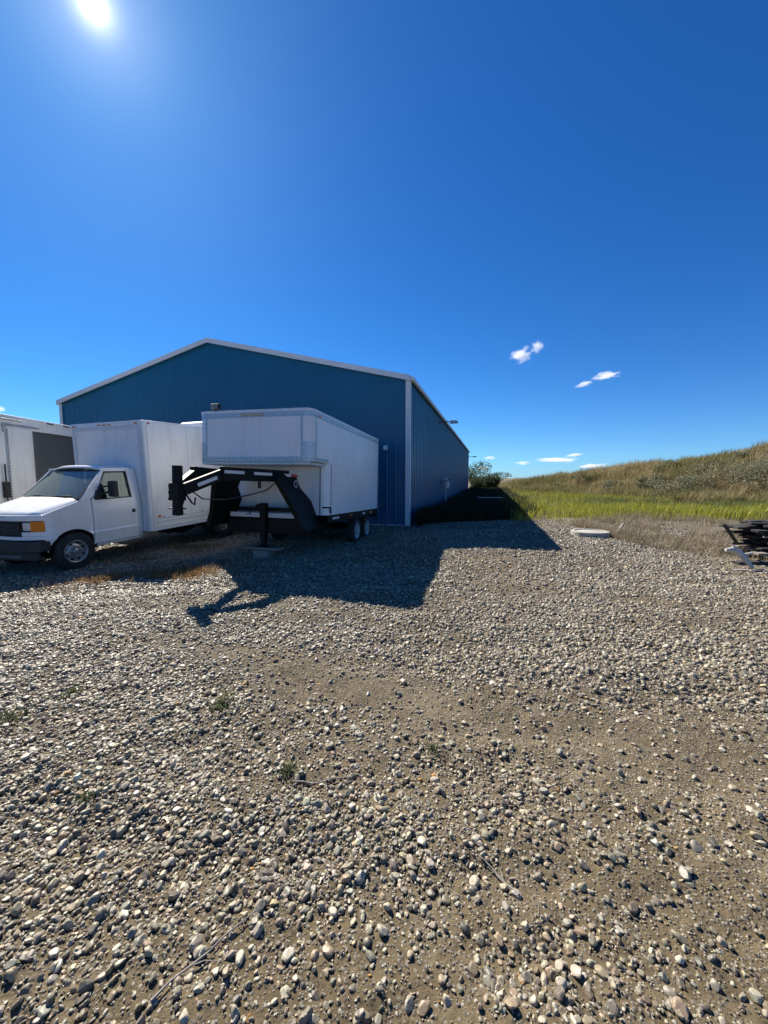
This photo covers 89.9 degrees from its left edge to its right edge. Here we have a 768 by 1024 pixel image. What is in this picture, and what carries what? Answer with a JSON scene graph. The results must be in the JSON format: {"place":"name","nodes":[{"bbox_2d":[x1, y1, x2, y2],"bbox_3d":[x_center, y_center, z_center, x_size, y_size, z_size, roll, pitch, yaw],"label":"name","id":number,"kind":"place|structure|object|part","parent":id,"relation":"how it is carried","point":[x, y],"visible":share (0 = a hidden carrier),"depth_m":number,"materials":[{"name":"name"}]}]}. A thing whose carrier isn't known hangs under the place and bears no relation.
{"place":"outdoors","nodes":[
{"label":"outdoors","id":0,"kind":"place"},
{"bbox_2d":[253,549,274,557],"bbox_3d":[-2.515,0.864,8.074,0.340,0.164,0.300,1,5,11],"label":"concrete block","id":1,"kind":"object","parent":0,"point":[262,553],"depth_m":7.94,"materials":[{"name":"grey concrete"}]},
{"bbox_2d":[243,545,284,550],"bbox_3d":[-2.515,0.751,8.064,0.860,0.043,0.220,1,5,16],"label":"wooden plank","id":2,"kind":"object","parent":1,"relation":"on","point":[274,548],"visible":0.96,"depth_m":7.99,"materials":[{"name":"grey wood"}]},
{"bbox_2d":[0,478,767,1023],"bbox_3d":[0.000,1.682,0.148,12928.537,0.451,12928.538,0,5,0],"label":"ground","id":3,"kind":"structure","parent":0,"point":[374,1000],"depth_m":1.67,"materials":[{"name":"grey gravel"}]},
{"bbox_2d":[0,701,33,721],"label":"weed tuft","id":4,"kind":"object","parent":3,"relation":"on","point":[8,715],"visible":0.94,"depth_m":2.58,"materials":[{"name":"green plant"}]},
{"bbox_2d":[0,414,74,503],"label":"box trailer","id":5,"kind":"object","parent":3,"relation":"on","point":[32,452],"visible":0.07,"depth_m":10.49,"materials":[{"name":"white paint"}]},
{"bbox_3d":[-9.599,-1.050,10.234,0.058,2.308,0.800,0,5,-3],"label":"door leaf","id":6,"kind":"part","parent":5,"relation":"part of","materials":[{"name":"white paint"}]},
{"bbox_3d":[-9.824,-1.159,11.520,0.030,2.278,1.730,0,5,-3],"label":"door panel","id":7,"kind":"part","parent":5,"relation":"part of","materials":[{"name":"grey metal"}]},
{"bbox_2d":[44,683,84,700],"bbox_3d":[-2.329,1.340,2.873,0.295,0.082,0.234,0,5,0],"label":"weed tuft","id":8,"kind":"object","parent":3,"relation":"on","point":[69,692],"visible":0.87,"depth_m":2.88,"materials":[{"name":"green plant"}]},
{"bbox_2d":[66,788,108,818],"bbox_3d":[-1.478,1.426,1.887,0.150,0.060,0.166,1,5,11],"label":"weed tuft","id":9,"kind":"object","parent":3,"relation":"on","point":[84,796],"visible":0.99,"depth_m":1.91,"materials":[{"name":"green plant"}]},
{"bbox_2d":[58,656,128,679],"bbox_3d":[-2.509,1.325,3.329,0.102,0.023,0.501,4,6,39],"label":"twig","id":10,"kind":"object","parent":3,"relation":"on","point":[98,664],"visible":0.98,"depth_m":3.28,"materials":[{"name":"grey wood"}]},
{"bbox_2d":[0,420,228,569],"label":"box truck","id":11,"kind":"object","parent":3,"relation":"on","point":[122,474],"visible":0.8,"depth_m":8.88,"materials":[{"name":"paint"}]},
{"bbox_3d":[-7.683,-0.210,9.097,0.184,1.520,0.990,2,7,19],"label":"door","id":12,"kind":"part","parent":11,"relation":"part of","materials":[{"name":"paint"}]},
{"bbox_3d":[-5.960,-0.156,8.492,0.186,1.520,0.990,2,7,19],"label":"door","id":13,"kind":"part","parent":11,"relation":"part of","materials":[{"name":"paint"}]},
{"bbox_2d":[4,561,245,599],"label":"dead grass","id":14,"kind":"structure","parent":3,"relation":"on","point":[181,570],"depth_m":6.82,"materials":[{"name":"brown plant"}]},
{"bbox_2d":[150,910,255,1001],"bbox_3d":[-0.579,1.479,1.280,0.341,0.025,0.058,-4,7,-42],"label":"twig","id":15,"kind":"object","parent":3,"relation":"on","point":[194,963],"visible":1,"depth_m":1.27,"materials":[{"name":"grey wood"}]},
{"bbox_2d":[89,529,345,564],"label":"sparse weeds","id":16,"kind":"object","parent":3,"relation":"on","point":[201,546],"visible":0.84,"depth_m":9.67,"materials":[{"name":"brown plant"}]},
{"bbox_2d":[206,689,237,713],"bbox_3d":[-1.148,1.342,2.726,0.286,0.086,0.272,-1,5,-11],"label":"weed tuft","id":17,"kind":"object","parent":3,"relation":"on","point":[219,704],"visible":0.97,"depth_m":2.72,"materials":[{"name":"green plant"}]},
{"bbox_2d":[56,338,469,525],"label":"steel building","id":18,"kind":"structure","parent":3,"relation":"on","point":[425,454],"depth_m":14.07,"materials":[{"name":"metal"}]},
{"bbox_2d":[442,477,451,500],"bbox_3d":[3.393,-0.979,20.973,0.393,1.860,0.915,0,5,-3],"label":"gas meter","id":19,"kind":"object","parent":18,"relation":"attached to","point":[446,484],"visible":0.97,"depth_m":20.73,"materials":[{"name":"metal"}]},
{"bbox_2d":[440,420,457,423],"bbox_3d":[3.317,-4.568,19.665,0.932,0.200,0.240,1,5,15],"label":"wall light","id":20,"kind":"object","parent":18,"relation":"attached to","point":[453,421],"visible":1,"depth_m":19.51,"materials":[{"name":"metal"}]},
{"bbox_2d":[168,404,378,547],"bbox_3d":[-2.243,-0.682,8.889,2.606,3.124,6.660,2,3,15],"label":"cargo trailer","id":21,"kind":"object","parent":3,"relation":"on","point":[293,471],"visible":0.95,"depth_m":7.87,"materials":[{"name":"white paint"}]},
{"bbox_2d":[274,760,300,784],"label":"weed tuft","id":22,"kind":"object","parent":3,"relation":"on","point":[288,768],"visible":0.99,"depth_m":2.10,"materials":[{"name":"green plant"}]},
{"bbox_2d":[293,773,349,784],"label":"twig","id":23,"kind":"object","parent":3,"relation":"on","point":[297,781],"visible":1,"depth_m":2.03,"materials":[{"name":"grey wood"}]},
{"bbox_2d":[421,738,441,754],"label":"weed tuft","id":24,"kind":"object","parent":3,"relation":"on","point":[432,746],"visible":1,"depth_m":2.29,"materials":[{"name":"green plant"}]},
{"bbox_2d":[411,486,541,526],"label":"tall weeds","id":25,"kind":"object","parent":3,"relation":"on","point":[466,505],"visible":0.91,"depth_m":15.47,"materials":[{"name":"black plant"}]},
{"bbox_2d":[468,461,491,481],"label":"distant tree","id":26,"kind":"object","parent":3,"relation":"on","point":[472,473],"visible":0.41,"depth_m":110.12,"materials":[{"name":"green plant"}]},
{"bbox_2d":[469,476,500,488],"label":"green bush","id":27,"kind":"object","parent":3,"relation":"on","point":[490,482],"visible":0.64,"depth_m":48.74,"materials":[{"name":"green plant"}]},
{"bbox_2d":[469,471,511,481],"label":"distant tree","id":28,"kind":"object","parent":3,"relation":"on","point":[498,475],"visible":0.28,"depth_m":127.09,"materials":[{"name":"green plant"}]},
{"bbox_2d":[477,854,519,895],"bbox_3d":[0.469,1.465,1.566,0.039,0.019,0.202,-4,6,-38],"label":"twig","id":29,"kind":"object","parent":3,"relation":"on","point":[508,885],"visible":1,"depth_m":1.55,"materials":[{"name":"grey wood"}]},
{"bbox_2d":[571,529,609,537],"bbox_3d":[5.442,0.570,10.168,0.920,0.150,0.920,0,5,0],"label":"concrete ring","id":30,"kind":"object","parent":3,"relation":"on","point":[595,533],"visible":0.86,"depth_m":9.94,"materials":[{"name":"white concrete"}]},
{"bbox_2d":[527,508,767,560],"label":"dry weeds","id":31,"kind":"object","parent":3,"relation":"on","point":[696,543],"visible":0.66,"depth_m":10.57,"materials":[{"name":"brown plant"}]},
{"bbox_2d":[722,523,738,544],"bbox_3d":[6.772,0.434,7.517,0.660,0.470,0.050,-3,6,-28],"label":"leaning post","id":32,"kind":"object","parent":3,"relation":"on","point":[730,533],"visible":1,"depth_m":7.49,"materials":[{"name":"black wood"}]},
{"bbox_2d":[724,543,753,568],"bbox_3d":[6.496,0.790,6.995,0.477,0.448,0.207,1,5,9],"label":"bleached branch","id":33,"kind":"object","parent":3,"relation":"on","point":[741,555],"visible":1,"depth_m":6.99,"materials":[{"name":"grey wood"}]},
{"bbox_2d":[732,560,767,564],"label":"loose board","id":34,"kind":"object","parent":3,"relation":"on","point":[740,562],"visible":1,"depth_m":7.28,"materials":[{"name":"black wood"}]},
{"bbox_2d":[732,569,767,571],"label":"loose board","id":35,"kind":"object","parent":3,"relation":"on","point":[759,570],"visible":0.95,"depth_m":6.75,"materials":[{"name":"grey wood"}]},
{"bbox_2d":[0,0,767,477],"label":"sky","id":36,"kind":"structure","parent":0,"point":[550,217],"materials":[{"name":"blue"}]},
{"bbox_2d":[468,439,767,503],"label":"hill","id":37,"kind":"structure","parent":0,"point":[723,479],"depth_m":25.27,"materials":[{"name":"green plant"}]},
{"bbox_2d":[571,472,594,481],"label":"olive bush","id":38,"kind":"object","parent":37,"relation":"on","point":[584,473],"visible":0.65,"depth_m":37.92,"materials":[{"name":"green plant"}]},
{"bbox_2d":[600,480,624,490],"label":"sage bush","id":39,"kind":"object","parent":37,"relation":"on","point":[610,482],"visible":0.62,"depth_m":31.91,"materials":[{"name":"green plant"}]},
{"bbox_2d":[495,482,767,521],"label":"green grass","id":40,"kind":"structure","parent":37,"relation":"on","point":[577,502],"depth_m":17.29,"materials":[{"name":"green plant"}]},
{"bbox_2d":[633,473,669,488],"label":"sage bush","id":41,"kind":"object","parent":37,"relation":"on","point":[640,481],"visible":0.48,"depth_m":29.22,"materials":[{"name":"green plant"}]},
{"bbox_2d":[651,460,685,471],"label":"olive bush","id":42,"kind":"object","parent":37,"relation":"on","point":[664,464],"visible":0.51,"depth_m":30.56,"materials":[{"name":"green plant"}]},
{"bbox_2d":[648,474,718,494],"bbox_3d":[19.683,-1.799,25.550,4.374,1.561,2.971,-2,5,-18],"label":"sage bush","id":43,"kind":"object","parent":37,"relation":"on","point":[685,482],"visible":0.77,"depth_m":25.08,"materials":[{"name":"green plant"}]},
{"bbox_2d":[680,455,767,493],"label":"sage bush","id":44,"kind":"object","parent":37,"relation":"on","point":[746,472],"visible":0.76,"depth_m":23.89,"materials":[{"name":"green plant"}]},
{"bbox_2d":[707,452,767,482],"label":"sage bush","id":45,"kind":"object","parent":37,"relation":"on","point":[762,459],"visible":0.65,"depth_m":24.33,"materials":[{"name":"green plant"}]},
{"bbox_2d":[734,449,763,457],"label":"sage bush","id":46,"kind":"object","parent":37,"relation":"on","point":[741,454],"visible":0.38,"depth_m":27.48,"materials":[{"name":"green plant"}]},
{"bbox_3d":[8.175,0.882,7.549,1.512,0.034,0.144,1,10,-4],"label":"lumber board","id":47,"kind":"object","parent":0,"visible":0},
{"bbox_2d":[751,551,767,555],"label":"lumber board","id":48,"kind":"object","parent":47,"relation":"on","point":[760,553],"visible":0.76,"depth_m":7.55,"materials":[{"name":"grey wood"}]},
{"label":"lumber board","id":49,"kind":"object","parent":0,"visible":0},
{"bbox_2d":[735,545,761,546],"bbox_3d":[8.360,0.717,8.181,1.626,0.038,0.111,-1,0,5],"label":"lumber board","id":50,"kind":"object","parent":49,"relation":"on","point":[748,546],"visible":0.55,"depth_m":8.18,"materials":[{"name":"grey wood"}]},
{"bbox_3d":[8.312,0.738,7.946,1.700,0.035,0.142,-1,0,-4],"label":"lumber board","id":51,"kind":"object","parent":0,"visible":0},
{"bbox_2d":[729,542,767,545],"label":"lumber board","id":52,"kind":"object","parent":51,"relation":"on","point":[741,543],"visible":0.76,"depth_m":7.97,"materials":[{"name":"black wood"}]},
{"bbox_2d":[740,539,752,542],"bbox_3d":[8.607,0.630,7.946,2.174,0.052,0.174,1,11,6],"label":"lumber board","id":53,"kind":"object","parent":52,"relation":"on","point":[746,541],"visible":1,"depth_m":8.01,"materials":[{"name":"black wood"}]},
{"bbox_2d":[748,538,767,540],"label":"lumber board","id":54,"kind":"object","parent":53,"relation":"on","point":[755,539],"visible":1,"depth_m":7.84,"materials":[{"name":"black wood"}]},
{"label":"lumber board","id":55,"kind":"object","parent":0,"visible":0},
{"bbox_2d":[752,541,767,544],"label":"lumber board","id":56,"kind":"object","parent":55,"relation":"on","point":[757,542],"visible":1,"depth_m":7.78,"materials":[{"name":"black wood"}]},
{"label":"lumber board","id":57,"kind":"object","parent":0,"visible":0},
{"bbox_2d":[745,535,765,537],"bbox_3d":[8.328,0.484,7.756,1.852,0.042,0.116,-1,1,5],"label":"lumber board","id":58,"kind":"object","parent":57,"relation":"on","point":[754,536],"visible":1,"depth_m":7.78,"materials":[{"name":"black wood"}]},
{"bbox_3d":[8.581,0.501,8.174,1.944,0.042,0.108,2,8,-2],"label":"lumber board","id":59,"kind":"object","parent":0,"visible":0},
{"bbox_2d":[726,532,755,533],"bbox_3d":[8.296,0.450,8.143,2.143,0.038,0.172,1,-1,-5],"label":"lumber board","id":60,"kind":"object","parent":59,"relation":"on","point":[743,532],"visible":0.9,"depth_m":7.99,"materials":[{"name":"black wood"}]},
{"label":"lumber board","id":61,"kind":"object","parent":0,"visible":0},
{"bbox_2d":[719,524,754,527],"bbox_3d":[8.222,0.283,8.194,2.089,0.034,0.206,-1,9,-2],"label":"lumber board","id":62,"kind":"object","parent":61,"relation":"on","point":[730,525],"visible":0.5,"depth_m":8.14,"materials":[{"name":"black wood"}]},
{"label":"lumber board","id":63,"kind":"object","parent":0,"visible":0},
{"bbox_2d":[747,522,767,524],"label":"lumber board","id":64,"kind":"object","parent":63,"relation":"on","point":[757,523],"visible":1,"depth_m":7.67,"materials":[{"name":"black wood"}]},
{"label":"lumber board","id":65,"kind":"object","parent":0,"visible":0},
{"bbox_2d":[739,519,767,523],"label":"lumber board","id":66,"kind":"object","parent":65,"relation":"on","point":[744,522],"visible":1,"depth_m":7.84,"materials":[{"name":"black wood"}]},
{"label":"lumber board","id":67,"kind":"object","parent":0,"visible":0},
{"bbox_2d":[751,529,767,532],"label":"lumber board","id":68,"kind":"object","parent":67,"relation":"on","point":[760,530],"visible":1,"depth_m":7.49,"materials":[{"name":"black wood"}]},
{"bbox_2d":[733,526,767,528],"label":"lumber board","id":69,"kind":"object","parent":68,"relation":"on","point":[748,527],"visible":1,"depth_m":7.88,"materials":[{"name":"black wood"}]}
]}

